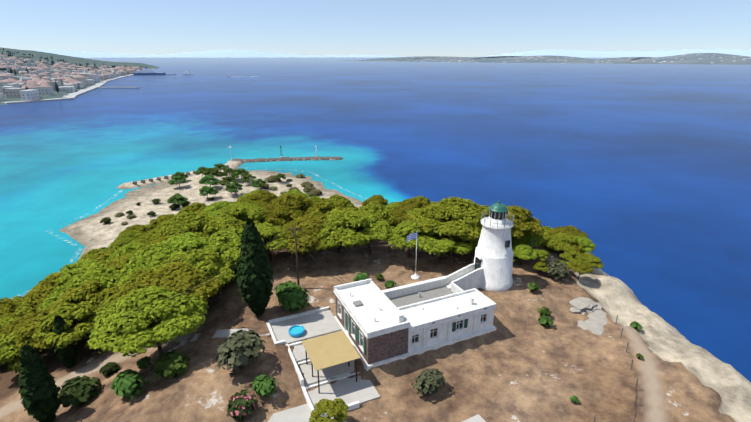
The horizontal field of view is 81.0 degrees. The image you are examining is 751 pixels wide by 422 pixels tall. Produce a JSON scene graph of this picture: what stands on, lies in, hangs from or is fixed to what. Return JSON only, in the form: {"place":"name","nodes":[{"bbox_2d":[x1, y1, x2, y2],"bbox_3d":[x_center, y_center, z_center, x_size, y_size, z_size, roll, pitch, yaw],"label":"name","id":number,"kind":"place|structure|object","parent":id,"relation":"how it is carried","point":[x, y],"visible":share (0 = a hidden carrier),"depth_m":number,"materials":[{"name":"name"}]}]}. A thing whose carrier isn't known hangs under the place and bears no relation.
{"place":"outdoors","nodes":[
{"label":"outdoors","id":0,"kind":"place"},
{"bbox_2d":[0,55,144,100],"bbox_3d":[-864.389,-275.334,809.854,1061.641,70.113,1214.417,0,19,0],"label":"town buildings","id":1,"kind":"structure","parent":0,"point":[41,83],"depth_m":735.97,"materials":[{"name":"paint"}]},
{"bbox_2d":[0,47,158,104],"bbox_3d":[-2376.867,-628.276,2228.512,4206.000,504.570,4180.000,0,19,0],"label":"hillside","id":2,"kind":"structure","parent":0,"point":[37,55],"depth_m":1647.62,"materials":[{"name":"plant"}]},
{"bbox_2d":[0,48,143,93],"bbox_3d":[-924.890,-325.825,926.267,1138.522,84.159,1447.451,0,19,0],"label":"town trees","id":3,"kind":"object","parent":2,"relation":"on","point":[55,80],"visible":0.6,"depth_m":1216.96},
{"bbox_2d":[2,74,175,103],"bbox_3d":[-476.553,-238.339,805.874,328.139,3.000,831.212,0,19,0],"label":"quay","id":4,"kind":"structure","parent":0,"point":[74,95],"depth_m":529.54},
{"bbox_2d":[132,165,228,184],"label":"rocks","id":5,"kind":"object","parent":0,"point":[151,180],"visible":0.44,"depth_m":156.26,"materials":[{"name":"grey"}]},
{"bbox_2d":[190,328,269,341],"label":"walkway path","id":6,"kind":"structure","parent":0,"point":[223,333],"depth_m":44.10,"materials":[{"name":"concrete"}]},
{"bbox_2d":[268,404,346,421],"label":"concrete path","id":7,"kind":"structure","parent":0,"point":[301,413],"depth_m":35.42,"materials":[{"name":"concrete"}]},
{"bbox_2d":[0,57,750,381],"bbox_3d":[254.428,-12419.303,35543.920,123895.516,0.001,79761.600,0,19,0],"label":"sea","id":8,"kind":"structure","parent":0,"point":[639,175],"depth_m":214.66,"materials":[{"name":"liquid"}]},
{"bbox_2d":[133,67,165,75],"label":"ferry","id":9,"kind":"object","parent":8,"relation":"on","point":[146,71],"visible":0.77,"depth_m":1043.21,"materials":[{"name":"white"}]},
{"bbox_2d":[0,157,750,421],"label":"terrain","id":10,"kind":"structure","parent":0,"point":[521,363],"depth_m":42.26,"materials":[{"name":"soil"}]},
{"bbox_2d":[0,316,20,329],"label":"pine tree","id":11,"kind":"object","parent":10,"relation":"on","point":[5,321],"visible":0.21,"depth_m":52.07,"materials":[{"name":"green plant"}]},
{"bbox_2d":[0,297,21,328],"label":"pine tree","id":12,"kind":"object","parent":10,"relation":"on","point":[7,306],"visible":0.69,"depth_m":54.58,"materials":[{"name":"green plant"}]},
{"bbox_2d":[0,312,36,345],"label":"pine tree","id":13,"kind":"object","parent":10,"relation":"on","point":[13,325],"visible":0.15,"depth_m":49.63,"materials":[{"name":"green plant"}]},
{"bbox_2d":[0,330,37,372],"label":"pine tree","id":14,"kind":"object","parent":10,"relation":"on","point":[9,353],"visible":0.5,"depth_m":45.60,"materials":[{"name":"green plant"}]},
{"bbox_2d":[11,298,36,317],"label":"pine tree","id":15,"kind":"object","parent":10,"relation":"on","point":[22,311],"visible":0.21,"depth_m":54.58,"materials":[{"name":"green plant"}]},
{"bbox_2d":[18,343,58,421],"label":"cypress tree","id":16,"kind":"object","parent":10,"relation":"on","point":[38,391],"visible":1,"depth_m":35.33,"materials":[{"name":"green plant"}]},
{"bbox_2d":[23,273,63,313],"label":"pine tree","id":17,"kind":"object","parent":10,"relation":"on","point":[40,293],"visible":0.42,"depth_m":53.18,"materials":[{"name":"green plant"}]},
{"bbox_2d":[14,301,80,350],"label":"pine tree","id":18,"kind":"object","parent":10,"relation":"on","point":[26,332],"visible":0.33,"depth_m":45.82,"materials":[{"name":"green plant"}]},
{"bbox_2d":[31,303,98,359],"bbox_3d":[-32.246,13.032,46.700,7.118,6.650,6.546,9,21,24],"label":"pine tree","id":19,"kind":"object","parent":10,"relation":"on","point":[84,314],"visible":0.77,"depth_m":44.77,"materials":[{"name":"green plant"}]},
{"bbox_2d":[53,315,78,368],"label":"cypress tree","id":20,"kind":"object","parent":10,"relation":"on","point":[67,355],"visible":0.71,"depth_m":44.33,"materials":[{"name":"green plant"}]},
{"bbox_2d":[52,259,105,274],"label":"pine tree","id":21,"kind":"object","parent":10,"relation":"on","point":[78,265],"visible":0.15,"depth_m":58.38,"materials":[{"name":"green plant"}]},
{"bbox_2d":[57,375,101,408],"bbox_3d":[-26.317,16.080,38.825,3.452,2.425,3.742,-5,20,-14],"label":"dark bush","id":22,"kind":"object","parent":10,"relation":"on","point":[77,390],"visible":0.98,"depth_m":38.22,"materials":[{"name":"green plant"}]},
{"bbox_2d":[38,263,124,309],"bbox_3d":[-35.963,11.066,55.846,10.836,8.341,10.899,-13,23,-32],"label":"pine tree","id":23,"kind":"object","parent":10,"relation":"on","point":[107,277],"visible":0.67,"depth_m":53.69,"materials":[{"name":"green plant"}]},
{"bbox_2d":[48,279,117,321],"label":"pine tree","id":24,"kind":"object","parent":10,"relation":"on","point":[86,292],"visible":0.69,"depth_m":49.43,"materials":[{"name":"green plant"}]},
{"bbox_2d":[75,248,103,263],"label":"pine tree","id":25,"kind":"object","parent":10,"relation":"on","point":[91,252],"visible":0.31,"depth_m":80.90,"materials":[{"name":"green plant"}]},
{"bbox_2d":[95,249,116,263],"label":"pine tree","id":26,"kind":"object","parent":10,"relation":"on","point":[107,253],"visible":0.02,"depth_m":66.72,"materials":[{"name":"green plant"}]},
{"bbox_2d":[99,362,120,376],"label":"dark bush","id":27,"kind":"object","parent":10,"relation":"on","point":[108,368],"visible":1,"depth_m":41.99,"materials":[{"name":"green plant"}]},
{"bbox_2d":[105,249,139,271],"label":"pine tree","id":28,"kind":"object","parent":10,"relation":"on","point":[120,262],"visible":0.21,"depth_m":59.64,"materials":[{"name":"green plant"}]},
{"bbox_2d":[106,242,144,262],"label":"pine tree","id":29,"kind":"object","parent":10,"relation":"on","point":[131,247],"visible":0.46,"depth_m":63.48,"materials":[{"name":"green plant"}]},
{"bbox_2d":[109,230,146,248],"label":"pine tree","id":30,"kind":"object","parent":10,"relation":"on","point":[121,240],"visible":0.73,"depth_m":82.89,"materials":[{"name":"green plant"}]},
{"bbox_2d":[110,369,148,399],"bbox_3d":[-21.058,14.808,37.551,2.718,2.521,3.316,-18,26,-41],"label":"bush","id":31,"kind":"object","parent":10,"relation":"on","point":[127,383],"visible":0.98,"depth_m":36.82,"materials":[{"name":"green plant"}]},
{"bbox_2d":[106,269,153,324],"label":"pine tree","id":32,"kind":"object","parent":10,"relation":"on","point":[126,288],"visible":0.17,"depth_m":47.14,"materials":[{"name":"green plant"}]},
{"bbox_2d":[117,224,150,237],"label":"pine tree","id":33,"kind":"object","parent":10,"relation":"on","point":[141,227],"visible":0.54,"depth_m":90.45,"materials":[{"name":"green plant"}]},
{"bbox_2d":[136,356,152,369],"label":"bush","id":34,"kind":"object","parent":10,"relation":"on","point":[142,362],"visible":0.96,"depth_m":40.97,"materials":[{"name":"green plant"}]},
{"bbox_2d":[135,233,153,242],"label":"pine tree","id":35,"kind":"object","parent":10,"relation":"on","point":[144,238],"visible":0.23,"depth_m":73.06,"materials":[{"name":"green plant"}]},
{"bbox_2d":[86,286,208,358],"bbox_3d":[-20.704,11.026,41.291,9.760,7.630,10.848,-1,19,-4],"label":"pine tree","id":36,"kind":"object","parent":10,"relation":"on","point":[113,330],"visible":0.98,"depth_m":38.64,"materials":[{"name":"green plant"}]},
{"bbox_2d":[117,241,187,288],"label":"pine tree","id":37,"kind":"object","parent":10,"relation":"on","point":[144,258],"visible":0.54,"depth_m":51.24,"materials":[{"name":"green plant"}]},
{"bbox_2d":[140,234,169,249],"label":"pine tree","id":38,"kind":"object","parent":10,"relation":"on","point":[159,240],"visible":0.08,"depth_m":56.29,"materials":[{"name":"green plant"}]},
{"bbox_2d":[146,218,166,228],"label":"pine tree","id":39,"kind":"object","parent":10,"relation":"on","point":[153,223],"visible":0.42,"depth_m":93.08,"materials":[{"name":"green plant"}]},
{"bbox_2d":[151,349,189,379],"bbox_3d":[-17.871,13.688,38.602,3.100,2.313,3.210,-11,22,-29],"label":"bush","id":40,"kind":"object","parent":10,"relation":"on","point":[172,364],"visible":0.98,"depth_m":37.94,"materials":[{"name":"green plant"}]},
{"bbox_2d":[122,262,222,327],"bbox_3d":[-21.178,9.536,46.264,10.132,7.724,10.119,-15,24,-36],"label":"pine tree","id":41,"kind":"object","parent":10,"relation":"on","point":[178,276],"visible":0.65,"depth_m":44.63,"materials":[{"name":"green plant"}]},
{"bbox_2d":[168,176,185,186],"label":"tamarisk tree","id":42,"kind":"object","parent":10,"relation":"on","point":[174,180],"visible":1,"depth_m":145.12,"materials":[{"name":"green plant"}]},
{"bbox_2d":[168,193,187,206],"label":"tamarisk tree","id":43,"kind":"object","parent":10,"relation":"on","point":[183,200],"visible":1,"depth_m":124.18,"materials":[{"name":"green plant"}]},
{"bbox_2d":[151,211,211,241],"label":"pine tree","id":44,"kind":"object","parent":10,"relation":"on","point":[178,224],"visible":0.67,"depth_m":60.03,"materials":[{"name":"green plant"}]},
{"bbox_2d":[165,232,211,255],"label":"pine tree","id":45,"kind":"object","parent":10,"relation":"on","point":[190,240],"visible":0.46,"depth_m":52.66,"materials":[{"name":"green plant"}]},
{"bbox_2d":[177,202,206,213],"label":"pine tree","id":46,"kind":"object","parent":10,"relation":"on","point":[193,207],"visible":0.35,"depth_m":100.53,"materials":[{"name":"green plant"}]},
{"bbox_2d":[148,248,236,286],"bbox_3d":[-20.505,7.931,50.658,10.440,7.343,9.392,9,21,24],"label":"pine tree","id":47,"kind":"object","parent":10,"relation":"on","point":[205,260],"visible":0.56,"depth_m":48.89,"materials":[{"name":"green plant"}]},
{"bbox_2d":[199,186,218,198],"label":"tamarisk tree","id":48,"kind":"object","parent":10,"relation":"on","point":[203,190],"visible":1,"depth_m":132.19,"materials":[{"name":"green plant"}]},
{"bbox_2d":[199,174,218,186],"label":"tamarisk tree","id":49,"kind":"object","parent":10,"relation":"on","point":[205,179],"visible":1,"depth_m":141.76,"materials":[{"name":"green plant"}]},
{"bbox_2d":[202,168,224,176],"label":"tamarisk tree","id":50,"kind":"object","parent":10,"relation":"on","point":[214,172],"visible":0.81,"depth_m":149.10,"materials":[{"name":"green plant"}]},
{"bbox_2d":[202,201,240,216],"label":"pine tree","id":51,"kind":"object","parent":10,"relation":"on","point":[213,209],"visible":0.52,"depth_m":71.29,"materials":[{"name":"green plant"}]},
{"bbox_2d":[203,214,244,237],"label":"pine tree","id":52,"kind":"object","parent":10,"relation":"on","point":[229,222],"visible":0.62,"depth_m":58.19,"materials":[{"name":"green plant"}]},
{"bbox_2d":[218,176,236,185],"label":"tamarisk tree","id":53,"kind":"object","parent":10,"relation":"on","point":[226,180],"visible":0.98,"depth_m":142.00,"materials":[{"name":"green plant"}]},
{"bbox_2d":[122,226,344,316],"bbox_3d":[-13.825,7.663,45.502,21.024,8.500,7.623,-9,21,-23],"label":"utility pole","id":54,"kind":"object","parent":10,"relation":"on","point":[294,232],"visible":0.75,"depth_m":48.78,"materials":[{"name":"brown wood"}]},
{"bbox_2d":[200,227,267,277],"bbox_3d":[-17.976,5.766,54.422,9.338,6.574,9.404,1,19,2],"label":"pine tree","id":55,"kind":"object","parent":10,"relation":"on","point":[223,242],"visible":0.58,"depth_m":52.79,"materials":[{"name":"green plant"}]},
{"bbox_2d":[225,182,242,194],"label":"tamarisk tree","id":56,"kind":"object","parent":10,"relation":"on","point":[235,185],"visible":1,"depth_m":134.78,"materials":[{"name":"green plant"}]},
{"bbox_2d":[207,205,262,232],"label":"pine tree","id":57,"kind":"object","parent":10,"relation":"on","point":[237,211],"visible":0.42,"depth_m":60.77,"materials":[{"name":"green plant"}]},
{"bbox_2d":[231,168,248,177],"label":"tamarisk tree","id":58,"kind":"object","parent":10,"relation":"on","point":[238,172],"visible":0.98,"depth_m":150.62,"materials":[{"name":"green plant"}]},
{"bbox_2d":[216,327,265,374],"bbox_3d":[-11.797,12.425,38.624,4.084,3.488,4.800,8,21,23],"label":"oleander bush","id":59,"kind":"object","parent":10,"relation":"on","point":[239,350],"visible":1,"depth_m":37.52,"materials":[{"name":"plant"}]},
{"bbox_2d":[226,389,255,421],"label":"pink bush","id":60,"kind":"object","parent":10,"relation":"on","point":[241,405],"visible":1,"depth_m":34.48,"materials":[{"name":"green plant"}]},
{"bbox_2d":[236,219,273,315],"bbox_3d":[-12.511,6.083,45.419,3.856,11.256,3.943,6,20,17],"label":"cypress tree","id":61,"kind":"object","parent":10,"relation":"on","point":[255,275],"visible":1,"depth_m":44.16,"materials":[{"name":"green plant"}]},
{"bbox_2d":[239,206,273,224],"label":"pine tree","id":62,"kind":"object","parent":10,"relation":"on","point":[260,210],"visible":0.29,"depth_m":62.02,"materials":[{"name":"green plant"}]},
{"bbox_2d":[251,179,265,189],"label":"tamarisk tree","id":63,"kind":"object","parent":10,"relation":"on","point":[256,183],"visible":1,"depth_m":140.68,"materials":[{"name":"green plant"}]},
{"bbox_2d":[235,222,287,262],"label":"pine tree","id":64,"kind":"object","parent":10,"relation":"on","point":[270,231],"visible":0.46,"depth_m":55.02,"materials":[{"name":"green plant"}]},
{"bbox_2d":[248,190,277,205],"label":"pine tree","id":65,"kind":"object","parent":10,"relation":"on","point":[264,197],"visible":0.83,"depth_m":115.16,"materials":[{"name":"green plant"}]},
{"bbox_2d":[252,374,278,397],"bbox_3d":[-9.269,14.630,36.731,2.487,1.891,2.039,18,26,41],"label":"bush","id":66,"kind":"object","parent":10,"relation":"on","point":[263,385],"visible":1,"depth_m":36.18,"materials":[{"name":"green plant"}]},
{"bbox_2d":[273,281,301,295],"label":"bush","id":67,"kind":"object","parent":10,"relation":"on","point":[280,287],"visible":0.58,"depth_m":49.20,"materials":[{"name":"green plant"}]},
{"bbox_2d":[264,193,314,225],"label":"pine tree","id":68,"kind":"object","parent":10,"relation":"on","point":[285,208],"visible":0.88,"depth_m":60.76,"materials":[{"name":"green plant"}]},
{"bbox_2d":[276,286,309,311],"bbox_3d":[-8.861,9.588,47.484,3.979,3.025,3.262,15,24,36],"label":"bush","id":69,"kind":"object","parent":10,"relation":"on","point":[291,297],"visible":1,"depth_m":46.56,"materials":[{"name":"green plant"}]},
{"bbox_2d":[282,215,339,257],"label":"pine tree","id":70,"kind":"object","parent":10,"relation":"on","point":[309,226],"visible":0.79,"depth_m":55.57,"materials":[{"name":"green plant"}]},
{"bbox_2d":[266,306,379,416],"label":"patio paving","id":71,"kind":"structure","parent":10,"relation":"on","point":[352,393],"depth_m":40.01,"materials":[{"name":"white paint"}]},
{"bbox_2d":[288,325,304,337],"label":"paddling pool","id":72,"kind":"structure","parent":71,"relation":"on","point":[295,331],"depth_m":43.95,"materials":[{"name":"blue"}]},
{"bbox_2d":[301,330,360,392],"bbox_3d":[-4.011,13.514,39.463,4.050,2.700,4.400,-9,21,-23],"label":"pergola","id":73,"kind":"object","parent":71,"relation":"on","point":[329,350],"visible":1,"depth_m":38.82,"materials":[{"name":"fabric"}]},
{"bbox_2d":[305,198,347,217],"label":"pine tree","id":74,"kind":"object","parent":10,"relation":"on","point":[320,206],"visible":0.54,"depth_m":60.72,"materials":[{"name":"green plant"}]},
{"bbox_2d":[309,398,347,421],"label":"bush","id":75,"kind":"object","parent":10,"relation":"on","point":[336,409],"visible":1,"depth_m":33.14,"materials":[{"name":"green plant"}]},
{"bbox_2d":[327,195,353,207],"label":"pine tree","id":76,"kind":"object","parent":10,"relation":"on","point":[346,202],"visible":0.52,"depth_m":109.22,"materials":[{"name":"green plant"}]},
{"bbox_2d":[315,209,373,252],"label":"pine tree","id":77,"kind":"object","parent":10,"relation":"on","point":[335,226],"visible":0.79,"depth_m":56.14,"materials":[{"name":"green plant"}]},
{"bbox_2d":[353,273,369,281],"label":"bush","id":78,"kind":"object","parent":10,"relation":"on","point":[361,276],"visible":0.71,"depth_m":52.33,"materials":[{"name":"green plant"}]},
{"bbox_2d":[348,214,390,253],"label":"pine tree","id":79,"kind":"object","parent":10,"relation":"on","point":[379,230],"visible":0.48,"depth_m":57.71,"materials":[{"name":"green plant"}]},
{"bbox_2d":[361,195,387,205],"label":"pine tree","id":80,"kind":"object","parent":10,"relation":"on","point":[380,198],"visible":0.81,"depth_m":115.63,"materials":[{"name":"green plant"}]},
{"bbox_2d":[358,203,396,240],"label":"pine tree","id":81,"kind":"object","parent":10,"relation":"on","point":[383,214],"visible":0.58,"depth_m":76.64,"materials":[{"name":"green plant"}]},
{"bbox_2d":[389,212,406,228],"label":"pine tree","id":82,"kind":"object","parent":10,"relation":"on","point":[400,217],"visible":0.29,"depth_m":81.32,"materials":[{"name":"green plant"}]},
{"bbox_2d":[396,198,426,211],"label":"pine tree","id":83,"kind":"object","parent":10,"relation":"on","point":[407,205],"visible":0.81,"depth_m":106.93,"materials":[{"name":"green plant"}]},
{"bbox_2d":[407,232,419,279],"bbox_3d":[4.754,5.542,53.679,1.090,6.600,1.770,18,26,41],"label":"flagpole","id":84,"kind":"object","parent":10,"relation":"on","point":[412,236],"visible":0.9,"depth_m":53.08,"materials":[{"name":"white"}]},
{"bbox_2d":[383,220,444,257],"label":"pine tree","id":85,"kind":"object","parent":10,"relation":"on","point":[400,232],"visible":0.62,"depth_m":56.45,"materials":[{"name":"green plant"}]},
{"bbox_2d":[333,263,496,370],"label":"house","id":86,"kind":"structure","parent":10,"relation":"on","point":[378,326],"depth_m":43.34,"materials":[{"name":"paint"}]},
{"bbox_2d":[414,195,431,205],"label":"pine tree","id":87,"kind":"object","parent":10,"relation":"on","point":[425,201],"visible":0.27,"depth_m":110.86,"materials":[{"name":"green plant"}]},
{"bbox_2d":[412,368,445,395],"bbox_3d":[4.551,14.810,37.905,3.231,2.217,2.408,-9,21,-24],"label":"bush","id":88,"kind":"object","parent":10,"relation":"on","point":[429,380],"visible":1,"depth_m":37.27,"materials":[{"name":"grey plant"}]},
{"bbox_2d":[415,223,478,259],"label":"pine tree","id":89,"kind":"object","parent":10,"relation":"on","point":[444,245],"visible":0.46,"depth_m":54.89,"materials":[{"name":"green plant"}]},
{"bbox_2d":[410,196,489,255],"bbox_3d":[10.830,2.509,59.380,12.273,8.632,11.041,-9,21,-25],"label":"pine tree","id":90,"kind":"object","parent":10,"relation":"on","point":[465,219],"visible":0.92,"depth_m":56.30,"materials":[{"name":"green plant"}]},
{"bbox_2d":[462,414,485,421],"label":"paving slab","id":91,"kind":"structure","parent":10,"relation":"on","point":[477,418],"depth_m":35.38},
{"bbox_2d":[506,217,526,238],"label":"pine tree","id":92,"kind":"object","parent":10,"relation":"on","point":[519,232],"visible":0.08,"depth_m":57.34,"materials":[{"name":"green plant"}]},
{"bbox_2d":[505,205,544,237],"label":"pine tree","id":93,"kind":"object","parent":10,"relation":"on","point":[522,216],"visible":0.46,"depth_m":58.60,"materials":[{"name":"green plant"}]},
{"bbox_2d":[512,245,537,264],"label":"pine tree","id":94,"kind":"object","parent":10,"relation":"on","point":[523,252],"visible":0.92,"depth_m":56.23,"materials":[{"name":"green plant"}]},
{"bbox_2d":[525,236,540,246],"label":"pine tree","id":95,"kind":"object","parent":10,"relation":"on","point":[531,241],"visible":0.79,"depth_m":60.70,"materials":[{"name":"green plant"}]},
{"bbox_2d":[532,261,547,272],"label":"bush","id":96,"kind":"object","parent":10,"relation":"on","point":[538,265],"visible":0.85,"depth_m":55.12,"materials":[{"name":"green plant"}]},
{"bbox_2d":[535,249,549,261],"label":"pine tree","id":97,"kind":"object","parent":10,"relation":"on","point":[543,255],"visible":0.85,"depth_m":57.33,"materials":[{"name":"green plant"}]},
{"bbox_2d":[538,315,553,327],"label":"bush","id":98,"kind":"object","parent":10,"relation":"on","point":[543,320],"visible":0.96,"depth_m":46.59,"materials":[{"name":"green plant"}]},
{"bbox_2d":[546,258,569,279],"bbox_3d":[22.558,7.379,54.520,2.769,2.550,3.715,7,20,18],"label":"bush","id":99,"kind":"object","parent":10,"relation":"on","point":[558,270],"visible":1,"depth_m":53.56,"materials":[{"name":"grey plant"}]},
{"bbox_2d":[543,232,583,254],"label":"pine tree","id":100,"kind":"object","parent":10,"relation":"on","point":[558,241],"visible":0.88,"depth_m":60.98,"materials":[{"name":"green plant"}]},
{"bbox_2d":[548,225,588,238],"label":"pine tree","id":101,"kind":"object","parent":10,"relation":"on","point":[570,230],"visible":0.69,"depth_m":65.82,"materials":[{"name":"green plant"}]},
{"bbox_2d":[559,249,585,261],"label":"pine tree","id":102,"kind":"object","parent":10,"relation":"on","point":[569,255],"visible":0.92,"depth_m":58.14,"materials":[{"name":"green plant"}]},
{"bbox_2d":[566,259,593,278],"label":"pine tree","id":103,"kind":"object","parent":10,"relation":"on","point":[582,266],"visible":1,"depth_m":54.43,"materials":[{"name":"green plant"}]},
{"bbox_2d":[576,236,595,251],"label":"pine tree","id":104,"kind":"object","parent":10,"relation":"on","point":[585,241],"visible":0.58,"depth_m":61.44,"materials":[{"name":"green plant"}]},
{"bbox_2d":[569,297,607,335],"bbox_3d":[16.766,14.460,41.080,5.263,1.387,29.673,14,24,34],"label":"limestone outcrops","id":105,"kind":"object","parent":10,"relation":"on","point":[596,322],"visible":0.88,"depth_m":49.32,"materials":[{"name":"stone"}]},
{"bbox_2d":[585,256,603,268],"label":"pine tree","id":106,"kind":"object","parent":10,"relation":"on","point":[590,259],"visible":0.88,"depth_m":58.03,"materials":[{"name":"green plant"}]},
{"bbox_2d":[593,315,637,421],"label":"fence","id":107,"kind":"object","parent":10,"relation":"on","point":[633,376],"visible":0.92,"depth_m":38.46,"materials":[{"name":"grey"}]},
{"bbox_2d":[0,0,750,56],"label":"sky","id":108,"kind":"structure","parent":0,"point":[410,28],"materials":[{"name":"blue"}]},
{"bbox_2d":[32,49,750,57],"bbox_3d":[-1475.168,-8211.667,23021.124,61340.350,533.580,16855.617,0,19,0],"label":"hazy mountains","id":109,"kind":"structure","parent":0,"point":[249,53],"depth_m":23983.47,"materials":[{"name":"blue"}]},
{"bbox_2d":[474,200,513,291],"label":"lighthouse tower","id":110,"kind":"structure","parent":0,"point":[493,258],"depth_m":51.05,"materials":[{"name":"paint"}]},
{"bbox_2d":[337,53,750,64],"bbox_3d":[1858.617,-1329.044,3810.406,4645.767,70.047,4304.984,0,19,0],"label":"coast hills","id":111,"kind":"structure","parent":0,"point":[712,58],"depth_m":3086.53,"materials":[{"name":"grey"}]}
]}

